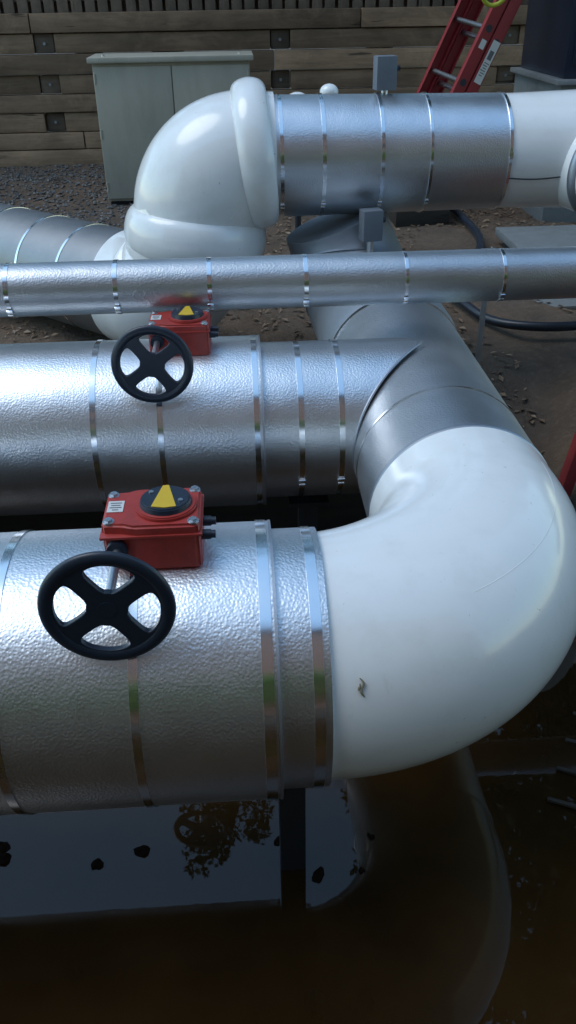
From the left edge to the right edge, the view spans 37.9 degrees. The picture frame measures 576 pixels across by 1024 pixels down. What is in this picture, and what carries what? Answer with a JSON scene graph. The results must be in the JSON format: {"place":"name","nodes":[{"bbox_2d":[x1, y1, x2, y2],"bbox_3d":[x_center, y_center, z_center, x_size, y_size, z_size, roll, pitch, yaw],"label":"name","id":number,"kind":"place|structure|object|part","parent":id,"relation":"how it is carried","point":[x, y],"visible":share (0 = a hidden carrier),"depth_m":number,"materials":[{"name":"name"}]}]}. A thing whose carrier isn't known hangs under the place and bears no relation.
{"place":"outdoors","nodes":[
{"label":"outdoors","id":0,"kind":"place"},
{"bbox_2d":[0,635,575,1023],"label":"water","id":1,"kind":"structure","parent":0,"point":[454,902],"depth_m":1.78,"materials":[{"name":"brown liquid"}]},
{"bbox_2d":[0,852,10,863],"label":"floating leaf","id":2,"kind":"object","parent":1,"relation":"on","point":[5,857],"visible":1,"depth_m":1.88,"materials":[{"name":"black plant"}]},
{"bbox_2d":[0,841,10,850],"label":"floating leaf","id":3,"kind":"object","parent":1,"relation":"on","point":[4,846],"visible":1,"depth_m":1.90,"materials":[{"name":"black plant"}]},
{"bbox_2d":[91,858,103,869],"bbox_3d":[-0.423,0.781,1.862,0.027,0.006,0.026,-2,32,-2],"label":"floating leaf","id":4,"kind":"object","parent":1,"relation":"on","point":[97,863],"visible":1,"depth_m":1.86,"materials":[{"name":"black plant"}]},
{"bbox_2d":[133,845,149,855],"bbox_3d":[-0.328,0.762,1.890,0.034,0.006,0.033,-25,39,-34],"label":"floating leaf","id":5,"kind":"object","parent":1,"relation":"on","point":[142,850],"visible":1,"depth_m":1.89,"materials":[{"name":"black plant"}]},
{"bbox_2d":[274,836,278,844],"bbox_3d":[-0.025,0.747,1.906,0.014,0.006,0.023,15,36,24],"label":"floating leaf","id":6,"kind":"object","parent":1,"relation":"on","point":[276,841],"visible":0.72,"depth_m":1.90,"materials":[{"name":"black plant"}]},
{"bbox_2d":[312,866,324,881],"bbox_3d":[0.066,0.792,1.832,0.025,0.006,0.039,23,39,32],"label":"floating leaf","id":7,"kind":"object","parent":1,"relation":"on","point":[318,874],"visible":1,"depth_m":1.83,"materials":[{"name":"black plant"}]},
{"bbox_2d":[367,832,374,838],"bbox_3d":[0.189,0.739,1.914,0.020,0.006,0.013,20,38,30],"label":"floating leaf","id":8,"kind":"object","parent":1,"relation":"on","point":[372,836],"visible":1,"depth_m":1.91,"materials":[{"name":"black plant"}]},
{"bbox_2d":[0,44,575,510],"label":"ground","id":9,"kind":"structure","parent":0,"point":[546,368],"depth_m":3.77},
{"bbox_2d":[0,203,123,334],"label":"insulated pipe","id":10,"kind":"object","parent":9,"relation":"on","point":[27,235],"visible":0.41,"depth_m":3.51,"materials":[{"name":"metal"}]},
{"bbox_2d":[0,163,132,227],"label":"gravel","id":11,"kind":"structure","parent":9,"relation":"on","point":[49,179],"depth_m":6.40,"materials":[{"name":"gravel"}]},
{"bbox_2d":[86,51,252,203],"bbox_3d":[-0.779,-2.707,5.917,1.090,0.942,0.430,-3,32,-3],"label":"electrical cabinet","id":12,"kind":"object","parent":9,"relation":"on","point":[142,99],"visible":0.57,"depth_m":5.63,"materials":[{"name":"metal"}]},
{"bbox_3d":[-1.025,-2.589,5.756,0.510,0.830,0.018,-3,32,-3],"label":"door","id":13,"kind":"part","parent":12,"relation":"part of","materials":[{"name":"paint"}]},
{"bbox_3d":[-0.509,-2.612,5.780,0.510,0.830,0.018,-3,32,-3],"label":"door","id":14,"kind":"part","parent":12,"relation":"part of","materials":[{"name":"paint"}]},
{"bbox_2d":[0,493,366,531],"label":"timber beam","id":15,"kind":"structure","parent":9,"relation":"on","point":[340,510],"depth_m":2.81,"materials":[{"name":"brown wood"}]},
{"bbox_2d":[91,77,278,339],"bbox_3d":[-0.373,-1.071,3.179,0.801,1.027,0.595,10,34,17],"label":"pipe elbow","id":16,"kind":"object","parent":9,"relation":"on","point":[206,183],"visible":0.71,"depth_m":2.87,"materials":[{"name":"white plastic"}]},
{"bbox_2d":[0,5,527,166],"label":"retaining wall","id":17,"kind":"structure","parent":9,"relation":"on","point":[33,133],"depth_m":7.00,"materials":[{"name":"brown wood"}]},
{"bbox_2d":[0,0,528,47],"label":"picket fence","id":18,"kind":"object","parent":17,"relation":"on","point":[37,6],"depth_m":6.96,"materials":[{"name":"brown wood"}]},
{"bbox_2d":[0,207,575,452],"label":"leaf litter","id":19,"kind":"object","parent":9,"relation":"on","point":[501,378],"visible":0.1,"depth_m":3.85,"materials":[{"name":"brown plant"}]},
{"bbox_2d":[278,787,310,870],"bbox_3d":[0.010,0.743,1.850,0.116,0.591,0.143,-3,32,-3],"label":"pipe support","id":20,"kind":"object","parent":9,"relation":"on","point":[292,820],"visible":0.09,"depth_m":1.77,"materials":[{"name":"grey metal"}]},
{"bbox_2d":[0,519,332,814],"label":"insulated pipe","id":21,"kind":"object","parent":20,"relation":"on","point":[221,691],"visible":0.91,"depth_m":1.32,"materials":[{"name":"metal"}]},
{"bbox_2d":[37,485,215,660],"bbox_3d":[-0.243,0.072,1.333,0.257,0.200,0.270,-3,32,-3],"label":"valve gearbox","id":22,"kind":"object","parent":21,"relation":"attached to","point":[145,535],"visible":1,"depth_m":1.26,"materials":[{"name":"red metal"}]},
{"bbox_2d":[317,427,575,779],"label":"pipe elbow","id":23,"kind":"object","parent":21,"relation":"attached to","point":[449,566],"visible":0.92,"depth_m":1.43,"materials":[{"name":"white plastic"}]},
{"bbox_2d":[333,303,546,516],"bbox_3d":[0.378,-0.249,2.362,0.441,0.441,0.932,-3,32,-3],"label":"insulated pipe","id":24,"kind":"object","parent":23,"relation":"attached to","point":[437,380],"visible":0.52,"depth_m":2.09,"materials":[{"name":"metal"}]},
{"bbox_2d":[286,212,456,339],"bbox_3d":[0.279,-0.777,3.079,0.537,0.591,0.852,-3,32,-3],"label":"riser elbow","id":25,"kind":"object","parent":24,"relation":"attached to","point":[330,234],"visible":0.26,"depth_m":3.02,"materials":[{"name":"silver metal"}]},
{"bbox_2d":[273,91,513,216],"bbox_3d":[0.333,-1.293,3.037,0.860,0.409,0.409,-3,32,-3],"label":"pipe","id":26,"kind":"object","parent":25,"relation":"on","point":[388,152],"visible":0.93,"depth_m":2.87,"materials":[{"name":"metal"}]},
{"bbox_2d":[373,55,399,93],"bbox_3d":[0.343,-1.501,2.909,0.088,0.144,0.055,-6,32,-8],"label":"sensor box","id":27,"kind":"object","parent":26,"relation":"on","point":[386,68],"visible":0.91,"depth_m":2.88,"materials":[{"name":"grey plastic"}]},
{"bbox_2d":[498,89,575,212],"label":"pipe tee","id":28,"kind":"object","parent":26,"relation":"attached to","point":[543,171],"visible":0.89,"depth_m":2.89,"materials":[{"name":"white plastic"}]},
{"bbox_2d":[290,92,303,228],"bbox_3d":[0.049,-1.599,4.172,0.100,0.881,0.100,-3,32,-3],"label":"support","id":29,"kind":"object","parent":9,"relation":"on","point":[297,221],"visible":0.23,"depth_m":4.23,"materials":[{"name":"grey metal"}]},
{"bbox_2d":[288,495,328,530],"bbox_3d":[0.062,0.206,2.665,0.116,0.636,0.143,-3,32,-3],"label":"pipe support","id":30,"kind":"object","parent":9,"relation":"on","point":[307,505],"visible":0.27,"depth_m":2.47,"materials":[{"name":"grey metal"}]},
{"bbox_2d":[0,334,422,515],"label":"insulated pipe","id":31,"kind":"object","parent":30,"relation":"on","point":[251,419],"visible":0.86,"depth_m":2.16,"materials":[{"name":"metal"}]},
{"bbox_2d":[111,306,218,402],"bbox_3d":[-0.307,-0.426,2.150,0.257,0.200,0.269,-2,32,-2],"label":"valve gearbox","id":32,"kind":"object","parent":31,"relation":"attached to","point":[186,333],"visible":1,"depth_m":2.06,"materials":[{"name":"red metal"}]},
{"bbox_2d":[320,83,338,93],"bbox_3d":[0.199,-1.619,4.170,0.090,0.913,0.090,-3,32,-3],"label":"vent cap","id":33,"kind":"object","parent":9,"relation":"on","point":[328,88],"visible":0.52,"depth_m":3.91,"materials":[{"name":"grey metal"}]},
{"bbox_2d":[387,210,449,226],"bbox_3d":[0.827,-2.051,5.518,0.340,0.200,0.620,-3,32,-3],"label":"timber block","id":34,"kind":"object","parent":9,"relation":"on","point":[410,218],"depth_m":5.28,"materials":[{"name":"brown wood"}]},
{"bbox_2d":[416,0,522,92],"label":"extension ladder","id":35,"kind":"object","parent":34,"relation":"on","point":[494,26],"visible":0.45,"depth_m":5.05,"materials":[{"name":"red metal"}]},
{"bbox_2d":[482,0,504,7],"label":"strap coil","id":36,"kind":"object","parent":35,"relation":"hanging from","point":[492,5],"visible":1,"depth_m":4.73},
{"bbox_2d":[450,209,483,248],"bbox_3d":[0.984,-1.704,5.073,0.360,0.065,2.275,4,32,7],"label":"hose","id":37,"kind":"object","parent":9,"relation":"on","point":[474,229],"visible":0.33,"depth_m":5.03,"materials":[{"name":"black rubber"}]},
{"bbox_2d":[475,247,495,364],"bbox_3d":[0.681,-0.541,3.012,0.050,0.800,0.050,-3,32,-3],"label":"angle post","id":38,"kind":"object","parent":9,"relation":"on","point":[481,330],"visible":0.34,"depth_m":2.95,"materials":[{"name":"metal"}]},
{"bbox_2d":[455,302,575,331],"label":"hose","id":39,"kind":"object","parent":9,"relation":"on","point":[471,309],"visible":0.56,"depth_m":3.63,"materials":[{"name":"black rubber"}]},
{"bbox_2d":[495,225,575,247],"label":"pit box","id":40,"kind":"object","parent":9,"relation":"on","point":[537,236],"visible":0.17,"depth_m":4.76,"materials":[{"name":"concrete"}]},
{"bbox_2d":[510,0,575,222],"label":"equipment housing","id":41,"kind":"object","parent":9,"relation":"on","point":[548,61],"visible":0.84,"depth_m":5.22,"materials":[{"name":"metal"}]},
{"bbox_2d":[572,41,575,64],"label":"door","id":42,"kind":"structure","parent":41,"relation":"in","point":[574,56],"depth_m":4.90,"materials":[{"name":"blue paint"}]},
{"bbox_2d":[536,298,575,309],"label":"broken slab","id":43,"kind":"object","parent":9,"relation":"on","point":[569,303],"depth_m":3.96,"materials":[{"name":"concrete"}]},
{"bbox_2d":[547,711,575,809],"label":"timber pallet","id":44,"kind":"object","parent":9,"relation":"on","point":[559,801],"visible":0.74,"depth_m":2.05,"materials":[{"name":"brown wood"}]},
{"bbox_2d":[558,431,575,498],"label":"short ladder","id":45,"kind":"object","parent":9,"relation":"on","point":[567,478],"visible":0.1,"depth_m":2.83,"materials":[{"name":"metal"}]},
{"bbox_2d":[0,246,575,317],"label":"cross pipe","id":46,"kind":"object","parent":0,"point":[116,286],"visible":1,"depth_m":2.23,"materials":[{"name":"metal"}]},
{"bbox_2d":[358,207,385,251],"bbox_3d":[0.299,-0.991,2.953,0.088,0.144,0.055,-9,33,-12],"label":"sensor box","id":47,"kind":"object","parent":46,"relation":"on","point":[372,221],"visible":0.98,"depth_m":2.92,"materials":[{"name":"grey plastic"}]}
]}

